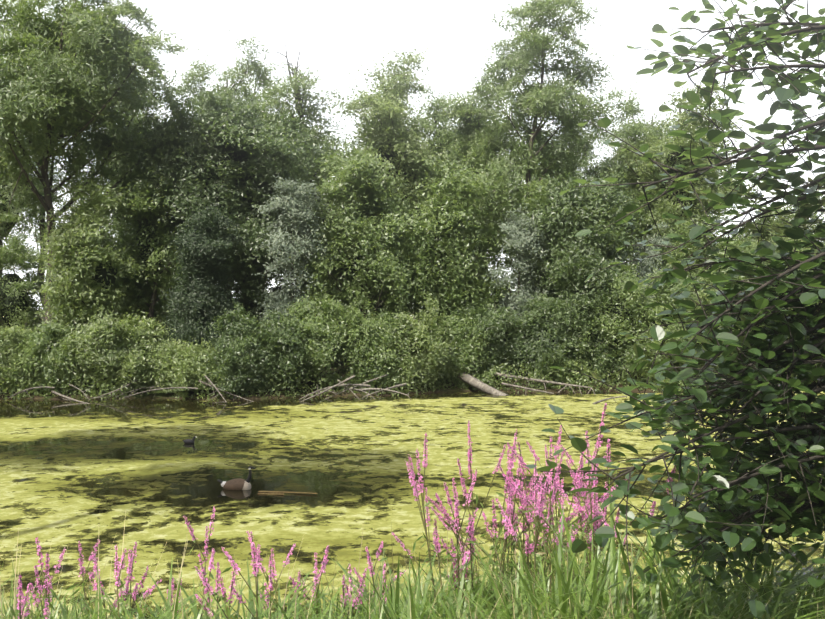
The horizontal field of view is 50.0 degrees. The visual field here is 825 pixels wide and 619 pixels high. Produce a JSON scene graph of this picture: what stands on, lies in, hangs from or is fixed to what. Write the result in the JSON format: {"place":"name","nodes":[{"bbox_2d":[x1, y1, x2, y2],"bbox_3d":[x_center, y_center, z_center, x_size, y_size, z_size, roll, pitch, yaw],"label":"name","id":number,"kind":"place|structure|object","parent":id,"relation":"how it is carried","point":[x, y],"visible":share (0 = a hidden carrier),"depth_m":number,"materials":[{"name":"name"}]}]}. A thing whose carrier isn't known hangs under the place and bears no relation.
{"place":"outdoors","nodes":[
{"label":"outdoors","id":0,"kind":"place"},
{"bbox_2d":[0,310,818,399],"bbox_3d":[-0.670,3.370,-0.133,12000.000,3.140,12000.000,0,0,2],"label":"terrain","id":1,"kind":"structure","parent":0,"point":[252,397],"depth_m":45.04,"materials":[{"name":"brown soil"}]},
{"bbox_2d":[0,323,46,389],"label":"shrub","id":2,"kind":"object","parent":1,"relation":"on","point":[9,344],"visible":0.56,"depth_m":43.05,"materials":[{"name":"green plant"}]},
{"bbox_2d":[0,229,47,330],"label":"tree","id":3,"kind":"object","parent":1,"relation":"on","point":[15,300],"visible":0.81,"depth_m":56.29,"materials":[{"name":"green plant"}]},
{"bbox_2d":[0,46,71,326],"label":"tree","id":4,"kind":"object","parent":1,"relation":"on","point":[5,228],"visible":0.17,"depth_m":72.69,"materials":[{"name":"green plant"}]},
{"bbox_2d":[1,316,84,388],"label":"shrub","id":5,"kind":"object","parent":1,"relation":"on","point":[43,342],"visible":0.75,"depth_m":42.87,"materials":[{"name":"green plant"}]},
{"bbox_2d":[19,280,73,333],"bbox_3d":[-23.194,0.410,58.444,5.831,6.232,5.781,0,0,2],"label":"understory","id":6,"kind":"object","parent":1,"relation":"on","point":[34,316],"visible":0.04,"depth_m":56.96,"materials":[{"name":"green plant"}]},
{"bbox_2d":[6,46,112,317],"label":"tree","id":7,"kind":"object","parent":1,"relation":"on","point":[42,220],"visible":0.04,"depth_m":79.42,"materials":[{"name":"green plant"}]},
{"bbox_2d":[28,172,154,378],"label":"tree","id":8,"kind":"object","parent":1,"relation":"on","point":[86,261],"visible":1,"depth_m":45.72,"materials":[{"name":"green plant"}]},
{"bbox_2d":[40,308,142,390],"bbox_3d":[-15.760,1.903,44.178,5.225,4.524,5.228,0,0,2],"label":"shrub","id":9,"kind":"object","parent":1,"relation":"on","point":[93,357],"visible":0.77,"depth_m":42.72,"materials":[{"name":"green plant"}]},
{"bbox_2d":[0,0,199,323],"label":"tall ash tree","id":10,"kind":"object","parent":1,"relation":"on","point":[58,90],"visible":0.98,"depth_m":46.91,"materials":[{"name":"green plant"}]},
{"bbox_2d":[83,71,172,249],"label":"tree","id":11,"kind":"object","parent":1,"relation":"on","point":[135,121],"visible":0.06,"depth_m":80.08,"materials":[{"name":"green plant"}]},
{"bbox_2d":[94,159,166,336],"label":"tree","id":12,"kind":"object","parent":1,"relation":"on","point":[115,226],"depth_m":71.22,"materials":[{"name":"green plant"}]},
{"bbox_2d":[103,306,175,388],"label":"shrub","id":13,"kind":"object","parent":1,"relation":"on","point":[145,332],"visible":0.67,"depth_m":43.45,"materials":[{"name":"green plant"}]},
{"bbox_2d":[79,129,215,326],"bbox_3d":[-14.665,-3.277,49.965,8.038,14.035,7.149,0,0,-19],"label":"tree","id":14,"kind":"object","parent":1,"relation":"on","point":[146,240],"visible":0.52,"depth_m":49.72,"materials":[{"name":"green plant"}]},
{"bbox_2d":[120,270,178,339],"bbox_3d":[-17.760,-0.575,60.120,6.804,7.977,6.933,0,0,2],"label":"understory","id":15,"kind":"object","parent":1,"relation":"on","point":[159,316],"visible":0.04,"depth_m":58.94,"materials":[{"name":"green plant"}]},
{"bbox_2d":[140,336,198,393],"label":"shrub","id":16,"kind":"object","parent":1,"relation":"on","point":[163,370],"visible":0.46,"depth_m":43.13,"materials":[{"name":"green plant"}]},
{"bbox_2d":[91,375,253,402],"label":"dead branches","id":17,"kind":"object","parent":1,"relation":"on","point":[205,383],"visible":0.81,"depth_m":41.70,"materials":[{"name":"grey wood"}]},
{"bbox_2d":[160,338,224,390],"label":"shrub","id":18,"kind":"object","parent":1,"relation":"on","point":[189,368],"visible":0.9,"depth_m":42.36,"materials":[{"name":"green plant"}]},
{"bbox_2d":[155,206,254,347],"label":"tree","id":19,"kind":"object","parent":1,"relation":"on","point":[199,300],"visible":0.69,"depth_m":46.09,"materials":[{"name":"green plant"}]},
{"bbox_2d":[139,30,317,184],"bbox_3d":[-13.674,-8.215,63.615,12.841,23.644,8.680,0,0,-22],"label":"ash tree","id":20,"kind":"object","parent":1,"relation":"on","point":[254,66],"visible":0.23,"depth_m":62.49,"materials":[{"name":"green plant"}]},
{"bbox_2d":[114,80,345,316],"bbox_3d":[-10.171,-4.369,52.277,14.650,15.917,14.340,0,0,2],"label":"broad maple tree","id":21,"kind":"object","parent":1,"relation":"on","point":[225,161],"visible":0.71,"depth_m":49.16,"materials":[{"name":"green plant"}]},
{"bbox_2d":[202,298,281,391],"bbox_3d":[-8.196,1.753,43.287,4.652,4.608,4.609,0,0,2],"label":"shrub","id":22,"kind":"object","parent":1,"relation":"on","point":[241,346],"visible":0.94,"depth_m":42.62,"materials":[{"name":"green plant"}]},
{"bbox_2d":[214,60,297,275],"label":"ash tree","id":23,"kind":"object","parent":1,"relation":"on","point":[273,70],"visible":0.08,"depth_m":64.91,"materials":[{"name":"green plant"}]},
{"bbox_2d":[223,280,290,333],"bbox_3d":[-10.503,0.191,58.038,5.496,6.593,5.340,0,0,-26],"label":"understory","id":24,"kind":"object","parent":1,"relation":"on","point":[251,305],"visible":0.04,"depth_m":56.69,"materials":[{"name":"green plant"}]},
{"bbox_2d":[265,107,296,283],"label":"tree","id":25,"kind":"object","parent":1,"relation":"on","point":[273,270],"depth_m":71.37,"materials":[{"name":"green plant"}]},
{"bbox_2d":[250,307,319,387],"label":"shrub","id":26,"kind":"object","parent":1,"relation":"on","point":[288,353],"visible":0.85,"depth_m":43.40,"materials":[{"name":"green plant"}]},
{"bbox_2d":[249,174,337,323],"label":"silver poplar tree","id":27,"kind":"object","parent":1,"relation":"on","point":[297,212],"visible":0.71,"depth_m":46.62,"materials":[{"name":"grey plant"}]},
{"bbox_2d":[241,44,345,273],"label":"tree","id":28,"kind":"object","parent":1,"relation":"on","point":[295,86],"visible":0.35,"depth_m":55.16,"materials":[{"name":"green plant"}]},
{"bbox_2d":[271,270,342,362],"bbox_3d":[-6.267,0.149,55.837,5.680,7.064,6.075,0,0,2],"label":"understory","id":29,"kind":"object","parent":1,"relation":"on","point":[282,288],"visible":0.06,"depth_m":54.45,"materials":[{"name":"green plant"}]},
{"bbox_2d":[269,128,355,291],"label":"tree","id":30,"kind":"object","parent":1,"relation":"on","point":[331,145],"visible":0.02,"depth_m":68.39,"materials":[{"name":"green plant"}]},
{"bbox_2d":[283,290,369,384],"bbox_3d":[-4.419,1.550,45.292,4.699,4.959,4.752,0,0,2],"label":"shrub","id":31,"kind":"object","parent":1,"relation":"on","point":[326,320],"visible":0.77,"depth_m":44.50,"materials":[{"name":"green plant"}]},
{"bbox_2d":[9,403,676,618],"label":"purple loosestrife","id":32,"kind":"object","parent":1,"relation":"on","point":[510,521],"visible":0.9,"depth_m":5.09,"materials":[{"name":"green plant"}]},
{"bbox_2d":[324,284,376,360],"bbox_3d":[-4.361,-0.418,59.510,6.980,8.034,5.691,0,0,31],"label":"understory","id":33,"kind":"object","parent":1,"relation":"on","point":[360,311],"depth_m":58.31,"materials":[{"name":"green plant"}]},
{"bbox_2d":[289,135,429,371],"bbox_3d":[-2.836,-2.865,49.031,7.638,13.400,7.917,0,0,2],"label":"full tree","id":34,"kind":"object","parent":1,"relation":"on","point":[365,257],"visible":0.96,"depth_m":47.60,"materials":[{"name":"green plant"}]},
{"bbox_2d":[332,308,409,387],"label":"shrub","id":35,"kind":"object","parent":1,"relation":"on","point":[368,350],"visible":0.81,"depth_m":44.71,"materials":[{"name":"green plant"}]},
{"bbox_2d":[350,279,406,319],"bbox_3d":[-1.896,0.052,59.351,5.690,7.130,5.923,0,0,13],"label":"understory","id":36,"kind":"object","parent":1,"relation":"on","point":[373,304],"visible":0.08,"depth_m":57.60,"materials":[{"name":"green plant"}]},
{"bbox_2d":[323,47,454,310],"bbox_3d":[-1.123,-6.522,55.824,9.380,20.333,10.015,0,0,2],"label":"tree","id":37,"kind":"object","parent":1,"relation":"on","point":[392,137],"visible":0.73,"depth_m":54.79,"materials":[{"name":"green plant"}]},
{"bbox_2d":[0,356,819,400],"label":"bank vegetation","id":38,"kind":"object","parent":1,"relation":"on","point":[578,377],"visible":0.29,"depth_m":44.79,"materials":[{"name":"green plant"}]},
{"bbox_2d":[0,470,824,618],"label":"bank grass and reeds","id":39,"kind":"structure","parent":1,"relation":"on","point":[705,601],"depth_m":4.60,"materials":[{"name":"green plant"}]},
{"bbox_2d":[356,88,470,332],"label":"tree","id":40,"kind":"object","parent":1,"relation":"on","point":[439,136],"visible":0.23,"depth_m":73.25,"materials":[{"name":"green plant"}]},
{"bbox_2d":[376,288,459,385],"bbox_3d":[0.289,1.411,46.527,4.485,5.338,4.949,0,0,2],"label":"shrub","id":41,"kind":"object","parent":1,"relation":"on","point":[425,350],"visible":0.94,"depth_m":45.32,"materials":[{"name":"green plant"}]},
{"bbox_2d":[381,155,520,374],"bbox_3d":[1.882,-2.539,49.954,8.372,12.787,7.562,0,0,2],"label":"dark tree","id":42,"kind":"object","parent":1,"relation":"on","point":[446,237],"visible":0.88,"depth_m":48.78,"materials":[{"name":"green plant"}]},
{"bbox_2d":[409,247,497,312],"bbox_3d":[2.764,-0.473,57.038,6.331,8.328,5.640,0,0,2],"label":"understory","id":43,"kind":"object","parent":1,"relation":"on","point":[483,278],"depth_m":56.22,"materials":[{"name":"green plant"}]},
{"bbox_2d":[434,309,495,381],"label":"shrub","id":44,"kind":"object","parent":1,"relation":"on","point":[469,350],"visible":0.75,"depth_m":47.06,"materials":[{"name":"green plant"}]},
{"bbox_2d":[421,94,520,263],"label":"tree","id":45,"kind":"object","parent":1,"relation":"on","point":[464,111],"visible":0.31,"depth_m":57.50,"materials":[{"name":"green plant"}]},
{"bbox_2d":[448,99,525,288],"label":"tree","id":46,"kind":"object","parent":1,"relation":"on","point":[512,184],"depth_m":77.78,"materials":[{"name":"green plant"}]},
{"bbox_2d":[450,294,529,378],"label":"shrub","id":47,"kind":"object","parent":1,"relation":"on","point":[502,319],"visible":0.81,"depth_m":47.75,"materials":[{"name":"green plant"}]},
{"bbox_2d":[481,270,516,330],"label":"understory","id":48,"kind":"object","parent":1,"relation":"on","point":[500,298],"visible":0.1,"depth_m":58.02,"materials":[{"name":"green plant"}]},
{"bbox_2d":[483,200,557,374],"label":"silver tree","id":49,"kind":"object","parent":1,"relation":"on","point":[526,241],"visible":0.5,"depth_m":49.20,"materials":[{"name":"grey plant"}]},
{"bbox_2d":[516,260,552,318],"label":"understory","id":50,"kind":"object","parent":1,"relation":"on","point":[533,285],"depth_m":55.76,"materials":[{"name":"green plant"}]},
{"bbox_2d":[455,0,622,368],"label":"tree","id":51,"kind":"object","parent":1,"relation":"on","point":[541,101],"visible":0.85,"depth_m":53.28,"materials":[{"name":"green plant"}]},
{"bbox_2d":[482,130,599,289],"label":"tree","id":52,"kind":"object","parent":1,"relation":"on","point":[584,164],"visible":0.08,"depth_m":71.16,"materials":[{"name":"green plant"}]},
{"bbox_2d":[457,370,626,403],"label":"fallen logs","id":53,"kind":"object","parent":1,"relation":"on","point":[470,380],"visible":0.79,"depth_m":45.56,"materials":[{"name":"grey wood"}]},
{"bbox_2d":[504,289,585,381],"bbox_3d":[7.220,1.463,47.781,4.762,5.176,5.330,0,0,2],"label":"shrub","id":54,"kind":"object","parent":1,"relation":"on","point":[535,344],"visible":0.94,"depth_m":47.01,"materials":[{"name":"green plant"}]},
{"bbox_2d":[552,119,611,201],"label":"tree","id":55,"kind":"object","parent":1,"relation":"on","point":[591,131],"visible":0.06,"depth_m":79.93,"materials":[{"name":"green plant"}]},
{"bbox_2d":[551,286,625,379],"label":"shrub","id":56,"kind":"object","parent":1,"relation":"on","point":[600,360],"visible":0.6,"depth_m":47.42,"materials":[{"name":"green plant"}]},
{"bbox_2d":[517,155,663,373],"bbox_3d":[9.413,-2.361,50.416,8.068,12.582,8.204,0,0,2],"label":"tree","id":57,"kind":"object","parent":1,"relation":"on","point":[597,210],"visible":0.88,"depth_m":48.84,"materials":[{"name":"green plant"}]},
{"bbox_2d":[567,264,665,381],"bbox_3d":[10.976,0.755,48.093,5.542,6.660,5.788,0,0,2],"label":"shrub","id":58,"kind":"object","parent":1,"relation":"on","point":[618,315],"visible":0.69,"depth_m":46.89,"materials":[{"name":"green plant"}]},
{"bbox_2d":[578,111,675,359],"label":"tree","id":59,"kind":"object","parent":1,"relation":"on","point":[632,131],"visible":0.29,"depth_m":59.20,"materials":[{"name":"green plant"}]},
{"bbox_2d":[609,222,680,371],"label":"silver tree","id":60,"kind":"object","parent":1,"relation":"on","point":[647,250],"visible":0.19,"depth_m":51.35,"materials":[{"name":"grey plant"}]},
{"bbox_2d":[579,81,719,280],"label":"tree","id":61,"kind":"object","parent":1,"relation":"on","point":[629,109],"visible":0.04,"depth_m":76.35,"materials":[{"name":"green plant"}]},
{"bbox_2d":[604,264,701,378],"bbox_3d":[12.979,0.686,47.269,5.520,6.671,5.274,0,0,2],"label":"shrub","id":62,"kind":"object","parent":1,"relation":"on","point":[662,296],"visible":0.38,"depth_m":46.47,"materials":[{"name":"green plant"}]},
{"bbox_2d":[524,0,824,618],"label":"alder tree","id":63,"kind":"object","parent":1,"relation":"on","point":[748,501],"visible":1,"depth_m":3.94,"materials":[{"name":"green plant"}]},
{"bbox_2d":[609,80,762,364],"bbox_3d":[17.212,-5.408,56.860,9.914,18.471,9.054,0,0,22],"label":"tree","id":64,"kind":"object","parent":1,"relation":"on","point":[666,203],"visible":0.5,"depth_m":55.64,"materials":[{"name":"green plant"}]},
{"bbox_2d":[655,134,734,266],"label":"tree","id":65,"kind":"object","parent":1,"relation":"on","point":[723,218],"visible":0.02,"depth_m":67.12,"materials":[{"name":"green plant"}]},
{"bbox_2d":[673,277,750,374],"bbox_3d":[16.106,1.150,48.988,5.004,5.723,4.797,0,0,2],"label":"shrub","id":66,"kind":"object","parent":1,"relation":"on","point":[702,296],"visible":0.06,"depth_m":47.94,"materials":[{"name":"green plant"}]},
{"bbox_2d":[652,212,773,303],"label":"tree","id":67,"kind":"object","parent":1,"relation":"on","point":[679,256],"visible":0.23,"depth_m":51.35,"materials":[{"name":"green plant"}]},
{"bbox_2d":[732,244,779,293],"bbox_3d":[20.061,-0.197,54.369,6.111,8.041,5.282,0,0,2],"label":"understory","id":68,"kind":"object","parent":1,"relation":"on","point":[759,256],"depth_m":53.27,"materials":[{"name":"green plant"}]},
{"bbox_2d":[732,277,802,359],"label":"shrub","id":69,"kind":"object","parent":1,"relation":"on","point":[747,315],"depth_m":49.11,"materials":[{"name":"green plant"}]},
{"bbox_2d":[726,190,824,271],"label":"tree","id":70,"kind":"object","parent":1,"relation":"on","point":[770,220],"visible":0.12,"depth_m":57.76,"materials":[{"name":"green plant"}]},
{"bbox_2d":[756,236,814,293],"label":"tree","id":71,"kind":"object","parent":1,"relation":"on","point":[801,250],"visible":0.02,"depth_m":53.09,"materials":[{"name":"green plant"}]},
{"bbox_2d":[764,270,823,365],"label":"shrub","id":72,"kind":"object","parent":1,"relation":"on","point":[792,309],"depth_m":48.88,"materials":[{"name":"green plant"}]},
{"bbox_2d":[0,387,824,618],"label":"pond water","id":73,"kind":"structure","parent":0,"point":[72,473],"depth_m":22.47,"materials":[{"name":"green liquid"}]},
{"bbox_2d":[3,384,91,403],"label":"dead branches","id":74,"kind":"object","parent":73,"relation":"in","point":[61,395],"visible":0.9,"depth_m":41.97,"materials":[{"name":"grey wood"}]},
{"bbox_2d":[183,436,195,443],"bbox_3d":[-7.195,4.228,28.571,0.451,0.275,0.192,0,0,2],"label":"coot","id":75,"kind":"object","parent":73,"relation":"on","point":[188,441],"visible":0.94,"depth_m":28.51,"materials":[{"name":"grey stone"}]},
{"bbox_2d":[217,466,255,489],"bbox_3d":[-4.244,4.087,21.309,0.960,0.638,0.325,0,0,2],"label":"canada goose","id":76,"kind":"object","parent":73,"relation":"in","point":[238,484],"visible":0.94,"depth_m":21.21,"materials":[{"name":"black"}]},
{"bbox_2d":[258,491,317,494],"bbox_3d":[-2.934,4.302,20.679,1.455,0.050,0.266,0,0,9],"label":"log","id":77,"kind":"object","parent":73,"relation":"on","point":[271,492],"visible":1,"depth_m":20.70,"materials":[{"name":"brown wood"}]},
{"bbox_2d":[299,374,410,400],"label":"dead branches","id":78,"kind":"object","parent":73,"relation":"in","point":[380,389],"visible":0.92,"depth_m":42.81,"materials":[{"name":"grey wood"}]},
{"bbox_2d":[0,0,824,309],"label":"sky","id":79,"kind":"structure","parent":0,"point":[335,36],"materials":[{"name":"white"}]}
]}

